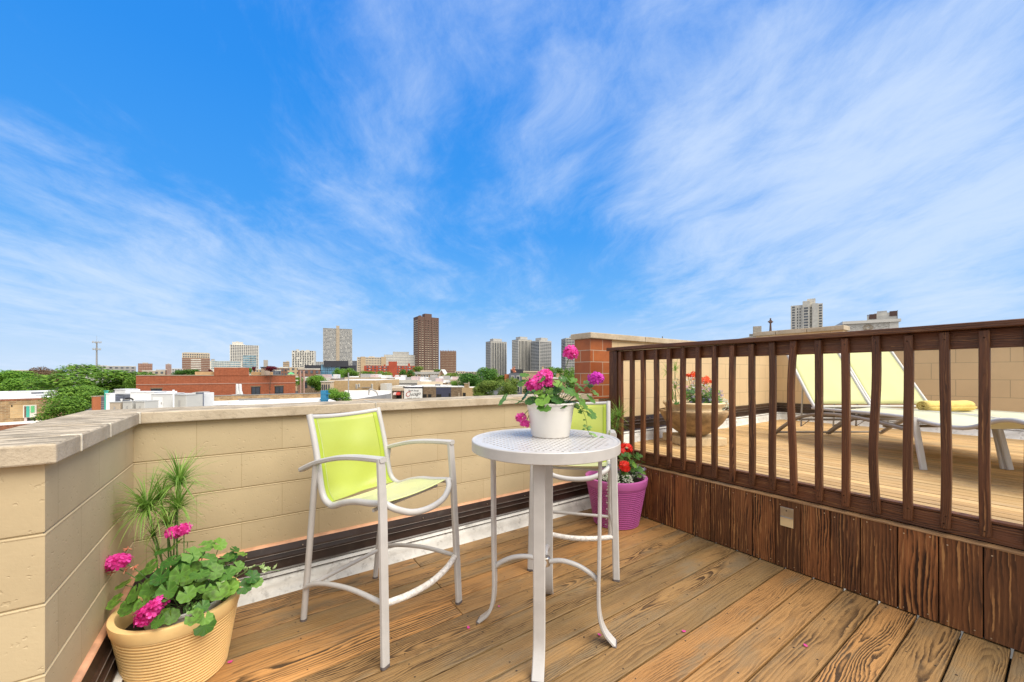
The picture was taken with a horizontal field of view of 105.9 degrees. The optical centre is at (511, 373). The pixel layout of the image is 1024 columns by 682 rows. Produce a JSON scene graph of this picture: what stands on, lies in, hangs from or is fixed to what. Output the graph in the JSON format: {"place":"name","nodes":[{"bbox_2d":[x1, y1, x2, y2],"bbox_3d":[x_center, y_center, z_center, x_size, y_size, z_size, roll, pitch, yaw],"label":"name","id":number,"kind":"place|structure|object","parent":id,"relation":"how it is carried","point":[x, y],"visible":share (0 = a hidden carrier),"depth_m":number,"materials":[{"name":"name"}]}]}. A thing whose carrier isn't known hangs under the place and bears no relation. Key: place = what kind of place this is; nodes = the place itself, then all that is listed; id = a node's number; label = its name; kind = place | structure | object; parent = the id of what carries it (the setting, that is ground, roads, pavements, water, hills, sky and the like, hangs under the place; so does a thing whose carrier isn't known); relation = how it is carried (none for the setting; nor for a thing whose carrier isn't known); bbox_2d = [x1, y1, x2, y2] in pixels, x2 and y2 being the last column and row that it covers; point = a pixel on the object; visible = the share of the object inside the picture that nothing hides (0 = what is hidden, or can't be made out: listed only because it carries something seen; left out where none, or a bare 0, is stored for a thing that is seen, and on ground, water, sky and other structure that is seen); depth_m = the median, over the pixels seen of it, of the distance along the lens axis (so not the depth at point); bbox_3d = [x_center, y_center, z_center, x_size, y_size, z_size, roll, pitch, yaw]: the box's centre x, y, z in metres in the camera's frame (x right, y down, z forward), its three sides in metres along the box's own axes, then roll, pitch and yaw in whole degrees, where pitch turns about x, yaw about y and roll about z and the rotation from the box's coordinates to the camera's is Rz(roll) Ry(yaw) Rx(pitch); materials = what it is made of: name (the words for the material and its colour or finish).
{"place":"outdoors","nodes":[
{"label":"outdoors","id":0,"kind":"place"},
{"bbox_2d":[0,390,57,396],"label":"flat roof building","id":1,"kind":"structure","parent":0,"point":[17,395],"depth_m":37.01,"materials":[{"name":"white concrete"}]},
{"bbox_2d":[230,341,258,368],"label":"apartment tower","id":2,"kind":"structure","parent":0,"point":[238,350],"depth_m":758.06,"materials":[{"name":"grey concrete"}]},
{"bbox_2d":[231,345,257,368],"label":"windows","id":3,"kind":"structure","parent":2,"relation":"in","point":[231,345],"depth_m":758.10,"materials":[{"name":"grey glass"}]},
{"bbox_2d":[292,349,315,366],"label":"apartment tower","id":4,"kind":"structure","parent":0,"point":[301,358],"depth_m":724.69,"materials":[{"name":"beige concrete"}]},
{"bbox_2d":[292,351,313,366],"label":"windows","id":5,"kind":"structure","parent":4,"relation":"in","point":[293,351],"depth_m":724.09,"materials":[{"name":"grey glass"}]},
{"bbox_2d":[301,374,344,392],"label":"flat roof building","id":6,"kind":"structure","parent":0,"point":[327,377],"depth_m":110.00,"materials":[{"name":"white concrete"}]},
{"bbox_2d":[323,326,351,364],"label":"apartment tower","id":7,"kind":"structure","parent":0,"point":[337,343],"depth_m":818.64,"materials":[{"name":"grey concrete"}]},
{"bbox_2d":[323,329,335,361],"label":"windows","id":8,"kind":"structure","parent":7,"relation":"in","point":[324,357],"depth_m":812.53,"materials":[{"name":"grey glass"}]},
{"bbox_2d":[340,329,350,364],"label":"windows","id":9,"kind":"structure","parent":7,"relation":"in","point":[347,336],"depth_m":827.14,"materials":[{"name":"grey glass"}]},
{"bbox_2d":[320,379,398,398],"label":"brick house","id":10,"kind":"structure","parent":0,"point":[368,384],"depth_m":68.00,"materials":[{"name":"beige brick"}]},
{"bbox_2d":[395,376,425,385],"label":"flat roof building","id":11,"kind":"structure","parent":0,"point":[412,380],"depth_m":102.00,"materials":[{"name":"white"}]},
{"bbox_2d":[413,314,438,371],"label":"apartment tower","id":12,"kind":"structure","parent":0,"point":[426,340],"depth_m":707.48,"materials":[{"name":"brown"}]},
{"bbox_2d":[419,320,437,368],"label":"windows","id":13,"kind":"structure","parent":12,"relation":"in","point":[419,320],"depth_m":705.25,"materials":[{"name":"black"}]},
{"bbox_2d":[417,377,449,384],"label":"flat roof building","id":14,"kind":"structure","parent":0,"point":[434,380],"depth_m":87.90,"materials":[{"name":"white concrete"}]},
{"bbox_2d":[440,350,455,372],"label":"apartment tower","id":15,"kind":"structure","parent":0,"point":[448,361],"depth_m":759.99,"materials":[{"name":"brown brick"}]},
{"bbox_2d":[486,339,506,376],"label":"apartment tower","id":16,"kind":"structure","parent":0,"point":[496,354],"depth_m":648.27,"materials":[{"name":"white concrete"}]},
{"bbox_2d":[3,376,1013,658],"bbox_3d":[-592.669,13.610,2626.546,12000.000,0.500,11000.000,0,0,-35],"label":"ground","id":17,"kind":"structure","parent":0,"point":[737,550],"depth_m":146.52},
{"bbox_2d":[0,369,40,390],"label":"tree","id":18,"kind":"object","parent":17,"relation":"on","point":[7,374],"visible":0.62,"depth_m":65.54,"materials":[{"name":"green plant"}]},
{"bbox_2d":[0,417,40,430],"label":"flat roof building","id":19,"kind":"structure","parent":17,"relation":"on","point":[7,425],"depth_m":27.66,"materials":[{"name":"white"}]},
{"bbox_2d":[0,376,54,390],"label":"tree","id":20,"kind":"object","parent":17,"relation":"on","point":[12,384],"visible":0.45,"depth_m":60.16,"materials":[{"name":"green plant"}]},
{"bbox_2d":[0,396,64,422],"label":"brick house","id":21,"kind":"structure","parent":17,"relation":"on","point":[15,409],"depth_m":28.90,"materials":[{"name":"beige"}]},
{"bbox_2d":[23,405,36,417],"bbox_3d":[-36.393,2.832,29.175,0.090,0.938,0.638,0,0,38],"label":"door","id":22,"kind":"structure","parent":21,"relation":"in","point":[29,411],"depth_m":29.13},
{"bbox_2d":[30,395,91,420],"bbox_3d":[-28.846,7.345,24.896,2.605,12.034,2.440,0,0,-28],"label":"tree","id":23,"kind":"object","parent":17,"relation":"on","point":[71,405],"visible":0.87,"depth_m":24.47,"materials":[{"name":"green plant"}]},
{"bbox_2d":[38,384,112,411],"bbox_3d":[-32.258,7.068,29.030,3.325,12.589,3.999,0,0,-2],"label":"tree","id":24,"kind":"object","parent":17,"relation":"on","point":[86,392],"visible":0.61,"depth_m":28.35,"materials":[{"name":"green plant"}]},
{"bbox_2d":[20,363,156,391],"bbox_3d":[-65.749,5.833,61.697,15.518,15.071,13.229,0,0,-41],"label":"tree","id":25,"kind":"object","parent":17,"relation":"on","point":[112,379],"visible":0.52,"depth_m":59.91,"materials":[{"name":"green plant"}]},
{"bbox_2d":[107,366,135,372],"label":"block","id":26,"kind":"structure","parent":17,"relation":"on","point":[127,368],"depth_m":390.75,"materials":[{"name":"grey concrete"}]},
{"bbox_2d":[122,374,140,388],"bbox_3d":[-56.097,6.713,57.830,2.492,13.296,3.132,0,0,41],"label":"tree","id":27,"kind":"object","parent":17,"relation":"on","point":[130,381],"visible":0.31,"depth_m":57.35,"materials":[{"name":"green plant"}]},
{"bbox_2d":[138,362,151,371],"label":"apartment block","id":28,"kind":"structure","parent":17,"relation":"on","point":[143,366],"depth_m":699.17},
{"bbox_2d":[182,352,209,371],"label":"apartment block","id":29,"kind":"structure","parent":17,"relation":"on","point":[196,360],"depth_m":620.20,"materials":[{"name":"beige concrete"}]},
{"bbox_2d":[136,367,297,394],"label":"brick building","id":30,"kind":"structure","parent":17,"relation":"on","point":[221,381],"depth_m":61.99,"materials":[{"name":"red"}]},
{"bbox_2d":[210,359,241,371],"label":"office block","id":31,"kind":"structure","parent":17,"relation":"on","point":[227,364],"depth_m":559.34,"materials":[{"name":"white concrete"}]},
{"bbox_2d":[243,355,255,368],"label":"office block","id":32,"kind":"structure","parent":17,"relation":"on","point":[249,361],"depth_m":599.77,"materials":[{"name":"grey concrete"}]},
{"bbox_2d":[243,355,255,368],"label":"windows","id":33,"kind":"structure","parent":32,"relation":"in","point":[244,356],"depth_m":599.71,"materials":[{"name":"blue glass"}]},
{"bbox_2d":[214,393,334,405],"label":"flat roof building","id":34,"kind":"structure","parent":17,"relation":"on","point":[245,399],"depth_m":34.12,"materials":[{"name":"beige brick"}]},
{"bbox_2d":[91,395,103,409],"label":"roof wall","id":35,"kind":"structure","parent":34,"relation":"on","point":[96,402],"depth_m":22.75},
{"bbox_2d":[105,393,115,409],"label":"roof wall","id":36,"kind":"structure","parent":34,"relation":"on","point":[110,397],"depth_m":22.00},
{"bbox_2d":[109,401,122,409],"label":"roof unit","id":37,"kind":"structure","parent":34,"relation":"on","point":[116,405],"depth_m":20.00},
{"bbox_2d":[122,400,143,408],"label":"roof unit","id":38,"kind":"structure","parent":34,"relation":"on","point":[129,404],"depth_m":20.00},
{"bbox_2d":[135,400,158,408],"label":"roof unit","id":39,"kind":"structure","parent":34,"relation":"on","point":[148,404],"depth_m":20.16,"materials":[{"name":"metal"}]},
{"bbox_2d":[130,391,176,400],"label":"roof unit","id":40,"kind":"structure","parent":34,"relation":"on","point":[141,395],"depth_m":23.00,"materials":[{"name":"metal"}]},
{"bbox_2d":[150,393,187,407],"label":"roof unit","id":41,"kind":"structure","parent":34,"relation":"on","point":[165,400],"depth_m":22.40,"materials":[{"name":"metal"}]},
{"bbox_2d":[174,394,202,406],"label":"roof unit","id":42,"kind":"structure","parent":34,"relation":"on","point":[185,400],"depth_m":22.24,"materials":[{"name":"metal"}]},
{"bbox_2d":[188,392,213,405],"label":"roof unit","id":43,"kind":"structure","parent":34,"relation":"on","point":[208,398],"depth_m":24.28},
{"bbox_2d":[0,393,591,681],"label":"parapet wall","id":44,"kind":"structure","parent":17,"relation":"on","point":[61,477],"depth_m":2.28,"materials":[{"name":"stone"}]},
{"bbox_2d":[298,368,319,392],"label":"block","id":45,"kind":"structure","parent":17,"relation":"on","point":[310,372],"depth_m":199.55,"materials":[{"name":"brown brick"}]},
{"bbox_2d":[305,374,326,392],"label":"tree","id":46,"kind":"object","parent":17,"relation":"on","point":[314,381],"visible":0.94,"depth_m":77.00,"materials":[{"name":"green plant"}]},
{"bbox_2d":[304,360,355,375],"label":"office block","id":47,"kind":"structure","parent":17,"relation":"on","point":[328,366],"depth_m":259.31,"materials":[{"name":"blue glass"}]},
{"bbox_2d":[326,387,351,400],"bbox_3d":[-19.804,7.437,43.887,3.176,11.851,2.948,0,0,-38],"label":"tree","id":48,"kind":"object","parent":17,"relation":"on","point":[335,394],"visible":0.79,"depth_m":43.59,"materials":[{"name":"green plant"}]},
{"bbox_2d":[341,368,359,377],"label":"tree","id":49,"kind":"object","parent":17,"relation":"on","point":[352,373],"visible":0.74,"depth_m":138.82,"materials":[{"name":"green plant"}]},
{"bbox_2d":[345,373,390,399],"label":"flat roof building","id":50,"kind":"structure","parent":17,"relation":"on","point":[370,393],"depth_m":60.44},
{"bbox_2d":[345,374,394,379],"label":"flat roof building","id":51,"kind":"structure","parent":17,"relation":"on","point":[372,376],"depth_m":107.19,"materials":[{"name":"white concrete"}]},
{"bbox_2d":[357,356,385,375],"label":"apartment block","id":52,"kind":"structure","parent":17,"relation":"on","point":[362,362],"depth_m":638.74,"materials":[{"name":"beige"}]},
{"bbox_2d":[364,361,414,376],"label":"school","id":53,"kind":"object","parent":17,"relation":"on","point":[393,368],"visible":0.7,"depth_m":419.40,"materials":[{"name":"red brick"}]},
{"bbox_2d":[384,352,414,365],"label":"office block","id":54,"kind":"structure","parent":17,"relation":"on","point":[402,358],"depth_m":701.37,"materials":[{"name":"concrete"}]},
{"bbox_2d":[385,355,413,365],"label":"windows","id":55,"kind":"structure","parent":54,"relation":"in","point":[385,355],"depth_m":700.79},
{"bbox_2d":[392,385,410,398],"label":"shop building","id":56,"kind":"structure","parent":17,"relation":"on","point":[397,391],"depth_m":73.80,"materials":[{"name":"beige"}]},
{"bbox_2d":[404,385,431,387],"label":"shop building","id":57,"kind":"structure","parent":17,"relation":"on","point":[417,386],"depth_m":75.39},
{"bbox_2d":[403,386,422,398],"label":"lettered sign","id":58,"kind":"object","parent":57,"relation":"attached to","point":[412,393],"visible":0.83,"depth_m":73.75,"materials":[{"name":"white"}]},
{"bbox_2d":[414,370,440,377],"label":"greystone house","id":59,"kind":"structure","parent":17,"relation":"on","point":[425,373],"depth_m":174.80,"materials":[{"name":"beige stone"}]},
{"bbox_2d":[423,385,443,397],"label":"shop building","id":60,"kind":"structure","parent":17,"relation":"on","point":[429,391],"depth_m":74.00,"materials":[{"name":"brown brick"}]},
{"bbox_2d":[436,385,453,396],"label":"shop building","id":61,"kind":"structure","parent":17,"relation":"on","point":[443,391],"depth_m":74.00,"materials":[{"name":"black"}]},
{"bbox_2d":[451,385,463,396],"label":"shop building","id":62,"kind":"structure","parent":17,"relation":"on","point":[456,391],"depth_m":74.00,"materials":[{"name":"brown brick"}]},
{"bbox_2d":[462,382,474,395],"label":"shop building","id":63,"kind":"structure","parent":17,"relation":"on","point":[467,388],"depth_m":74.00,"materials":[{"name":"beige brick"}]},
{"bbox_2d":[456,368,497,392],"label":"tree","id":64,"kind":"object","parent":17,"relation":"on","point":[463,378],"visible":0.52,"depth_m":82.05,"materials":[{"name":"green plant"}]},
{"bbox_2d":[472,380,497,395],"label":"tree","id":65,"kind":"object","parent":17,"relation":"on","point":[478,390],"visible":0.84,"depth_m":65.17,"materials":[{"name":"green plant"}]},
{"bbox_2d":[478,367,504,387],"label":"tree","id":66,"kind":"object","parent":17,"relation":"on","point":[502,377],"visible":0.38,"depth_m":91.08,"materials":[{"name":"green plant"}]},
{"bbox_2d":[494,377,519,394],"bbox_3d":[-0.642,6.900,64.217,4.066,12.925,4.868,0,0,-34],"label":"tree","id":67,"kind":"object","parent":17,"relation":"on","point":[509,388],"visible":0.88,"depth_m":63.69,"materials":[{"name":"green plant"}]},
{"bbox_2d":[530,338,550,370],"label":"apartment tower","id":68,"kind":"structure","parent":17,"relation":"on","point":[540,352],"depth_m":608.73,"materials":[{"name":"grey concrete"}]},
{"bbox_2d":[531,342,550,370],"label":"ribbon windows","id":69,"kind":"structure","parent":68,"relation":"in","point":[534,342],"depth_m":608.11,"materials":[{"name":"grey glass"}]},
{"bbox_2d":[560,367,574,388],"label":"tree","id":70,"kind":"object","parent":17,"relation":"on","point":[567,373],"visible":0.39,"depth_m":89.84,"materials":[{"name":"green plant"}]},
{"bbox_2d":[561,336,574,371],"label":"apartment tower","id":71,"kind":"structure","parent":17,"relation":"on","point":[565,342],"depth_m":564.12,"materials":[{"name":"grey concrete"}]},
{"bbox_2d":[561,339,574,371],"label":"ribbon windows","id":72,"kind":"structure","parent":71,"relation":"in","point":[565,339],"depth_m":563.92,"materials":[{"name":"grey glass"}]},
{"bbox_2d":[571,332,780,468],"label":"terrace wall","id":73,"kind":"structure","parent":17,"relation":"on","point":[593,354],"depth_m":4.66,"materials":[{"name":"beige brick"}]},
{"bbox_2d":[877,623,1011,681],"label":"deck base","id":74,"kind":"object","parent":17,"relation":"on","point":[1008,669],"depth_m":1.87,"materials":[{"name":"black"}]},
{"bbox_2d":[205,508,1023,681],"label":"deck floor","id":75,"kind":"structure","parent":74,"relation":"on","point":[737,616],"depth_m":2.07,"materials":[{"name":"wood"}]},
{"bbox_2d":[106,577,240,681],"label":"flower pot","id":76,"kind":"object","parent":75,"relation":"on","point":[180,652],"visible":0.76,"depth_m":1.61,"materials":[{"name":"ceramic"}]},
{"bbox_2d":[135,579,223,629],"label":"soil","id":77,"kind":"structure","parent":76,"relation":"in","point":[213,604],"depth_m":1.74,"materials":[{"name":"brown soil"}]},
{"bbox_2d":[108,445,225,585],"bbox_3d":[-1.729,0.719,1.881,0.560,0.735,0.480,0,0,-35],"label":"papyrus plant","id":78,"kind":"object","parent":77,"relation":"in","point":[177,480],"visible":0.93,"depth_m":1.87,"materials":[{"name":"green plant"}]},
{"bbox_2d":[105,522,263,635],"bbox_3d":[-1.454,0.901,1.776,0.645,0.399,0.488,0,0,24],"label":"geranium plant","id":79,"kind":"object","parent":76,"relation":"in","point":[188,576],"visible":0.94,"depth_m":1.69,"materials":[{"name":"green plant"}]},
{"bbox_2d":[221,562,279,586],"bbox_3d":[-1.245,0.937,1.830,0.086,0.050,0.238,0,0,44],"label":"ivy vine","id":80,"kind":"object","parent":79,"relation":"attached to","point":[267,568],"visible":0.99,"depth_m":1.85,"materials":[{"name":"green"}]},
{"bbox_2d":[298,407,461,670],"bbox_3d":[-0.730,0.790,2.193,0.721,1.141,0.618,0,0,28],"label":"bar chair","id":81,"kind":"object","parent":75,"relation":"on","point":[351,452],"visible":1,"depth_m":2.18,"materials":[{"name":"white metal"}]},
{"bbox_2d":[472,428,620,681],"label":"bar table","id":82,"kind":"object","parent":75,"relation":"on","point":[542,456],"visible":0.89,"depth_m":1.86,"materials":[{"name":"white metal"}]},
{"bbox_2d":[527,401,576,438],"bbox_3d":[0.214,0.250,2.148,0.286,0.186,0.286,0,0,-35],"label":"flower pot","id":83,"kind":"object","parent":82,"relation":"on","point":[555,421],"visible":0.74,"depth_m":2.05,"materials":[{"name":"ceramic"}]},
{"bbox_2d":[498,345,604,427],"bbox_3d":[0.228,0.068,2.136,0.530,0.460,0.363,0,0,-35],"label":"geranium plant","id":84,"kind":"object","parent":83,"relation":"in","point":[536,383],"visible":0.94,"depth_m":2.10,"materials":[{"name":"green plant"}]},
{"bbox_2d":[527,401,619,581],"bbox_3d":[0.482,0.790,2.914,0.618,1.141,0.721,0,0,14],"label":"bar chair","id":85,"kind":"object","parent":75,"relation":"on","point":[601,423],"visible":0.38,"depth_m":2.67,"materials":[{"name":"white metal"}]},
{"bbox_2d":[585,468,647,529],"bbox_3d":[0.956,1.147,3.552,0.556,0.425,0.556,0,0,-35],"label":"flower pot","id":86,"kind":"object","parent":75,"relation":"on","point":[630,499],"visible":0.73,"depth_m":3.35,"materials":[{"name":"purple plastic"}]},
{"bbox_2d":[602,471,634,482],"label":"silver foliage","id":87,"kind":"object","parent":86,"relation":"in","point":[618,476],"visible":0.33,"depth_m":3.36,"materials":[{"name":"green"}]},
{"bbox_2d":[606,397,630,433],"bbox_3d":[0.938,0.592,3.587,0.472,0.808,0.466,0,0,-35],"label":"papyrus plant","id":88,"kind":"object","parent":86,"relation":"on","point":[618,415],"visible":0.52,"depth_m":3.57,"materials":[{"name":"green plant"}]},
{"bbox_2d":[617,442,645,480],"bbox_3d":[1.076,0.800,3.497,0.270,0.373,0.417,0,0,17],"label":"geranium plant","id":89,"kind":"object","parent":86,"relation":"in","point":[622,467],"visible":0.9,"depth_m":3.41,"materials":[{"name":"red plant"}]},
{"bbox_2d":[617,459,1023,652],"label":"deck riser","id":90,"kind":"object","parent":75,"relation":"on","point":[971,586],"visible":0.83,"depth_m":2.35,"materials":[{"name":"brown wood"}]},
{"bbox_2d":[780,506,793,528],"bbox_3d":[1.909,0.997,2.684,0.021,0.132,0.080,0,0,-35],"label":"step light","id":91,"kind":"object","parent":90,"relation":"attached to","point":[786,517],"visible":1,"depth_m":2.68,"materials":[{"name":"metal"}]},
{"bbox_2d":[606,318,1023,549],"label":"wooden railing","id":92,"kind":"object","parent":90,"relation":"on","point":[983,337],"visible":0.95,"depth_m":2.46,"materials":[{"name":"brown wood"}]},
{"bbox_2d":[0,0,1023,373],"label":"sky","id":93,"kind":"structure","parent":0,"point":[177,177],"materials":[{"name":"blue"}]},
{"bbox_2d":[505,369,522,393],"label":"town house","id":94,"kind":"structure","parent":0,"point":[514,375],"depth_m":85.00,"materials":[{"name":"stone"}]},
{"bbox_2d":[512,337,531,370],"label":"apartment tower","id":95,"kind":"structure","parent":0,"point":[520,352],"depth_m":627.26,"materials":[{"name":"concrete"}]},
{"bbox_2d":[522,366,545,393],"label":"brick house","id":96,"kind":"structure","parent":0,"point":[530,373],"depth_m":110.00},
{"bbox_2d":[791,298,822,328],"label":"apartment tower","id":97,"kind":"structure","parent":0,"point":[808,313],"depth_m":378.06,"materials":[{"name":"grey concrete"}]},
{"bbox_2d":[605,460,1023,550],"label":"deck base","id":98,"kind":"object","parent":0,"point":[848,510],"depth_m":2.46,"materials":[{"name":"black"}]},
{"bbox_2d":[626,419,1023,523],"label":"deck","id":99,"kind":"structure","parent":98,"relation":"on","point":[1007,495],"depth_m":3.31,"materials":[{"name":"wood"}]},
{"bbox_2d":[660,400,728,446],"bbox_3d":[1.996,0.532,4.256,0.704,0.456,0.704,0,0,-35],"label":"stone planter","id":100,"kind":"object","parent":99,"relation":"on","point":[706,425],"visible":0.59,"depth_m":4.03,"materials":[{"name":"stone"}]},
{"bbox_2d":[660,360,679,402],"bbox_3d":[1.772,0.065,4.285,0.498,0.574,0.374,0,0,-35],"label":"papyrus plant","id":101,"kind":"object","parent":100,"relation":"on","point":[675,369],"visible":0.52,"depth_m":4.28,"materials":[{"name":"green plant"}]},
{"bbox_2d":[674,371,718,404],"bbox_3d":[2.057,0.175,4.254,0.406,0.414,0.700,0,0,32],"label":"geranium plant","id":102,"kind":"object","parent":100,"relation":"on","point":[706,380],"visible":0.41,"depth_m":4.22,"materials":[{"name":"orange plant"}]},
{"bbox_2d":[686,384,723,402],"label":"lobelia plant","id":103,"kind":"object","parent":100,"relation":"in","point":[704,392],"visible":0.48,"depth_m":4.15,"materials":[{"name":"green plant"}]},
{"bbox_2d":[753,325,1023,439],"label":"terrace end wall","id":104,"kind":"structure","parent":99,"relation":"on","point":[1007,379],"depth_m":4.95,"materials":[{"name":"stone"}]},
{"bbox_2d":[776,353,1023,469],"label":"sun lounger","id":105,"kind":"object","parent":99,"relation":"on","point":[805,369],"visible":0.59,"depth_m":4.15,"materials":[{"name":"white metal"}]},
{"bbox_2d":[826,352,1023,468],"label":"sun lounger","id":106,"kind":"object","parent":99,"relation":"on","point":[892,385],"visible":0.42,"depth_m":4.41,"materials":[{"name":"white metal"}]},
{"bbox_2d":[916,400,976,410],"bbox_3d":[4.200,0.311,3.736,0.522,0.106,0.132,0,0,-6],"label":"rolled towel","id":107,"kind":"object","parent":106,"relation":"on","point":[962,405],"visible":0.76,"depth_m":3.70,"materials":[{"name":"fabric"}]},
{"bbox_2d":[867,310,897,319],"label":"building","id":108,"kind":"structure","parent":0,"point":[879,315],"depth_m":300.11,"materials":[{"name":"white"}]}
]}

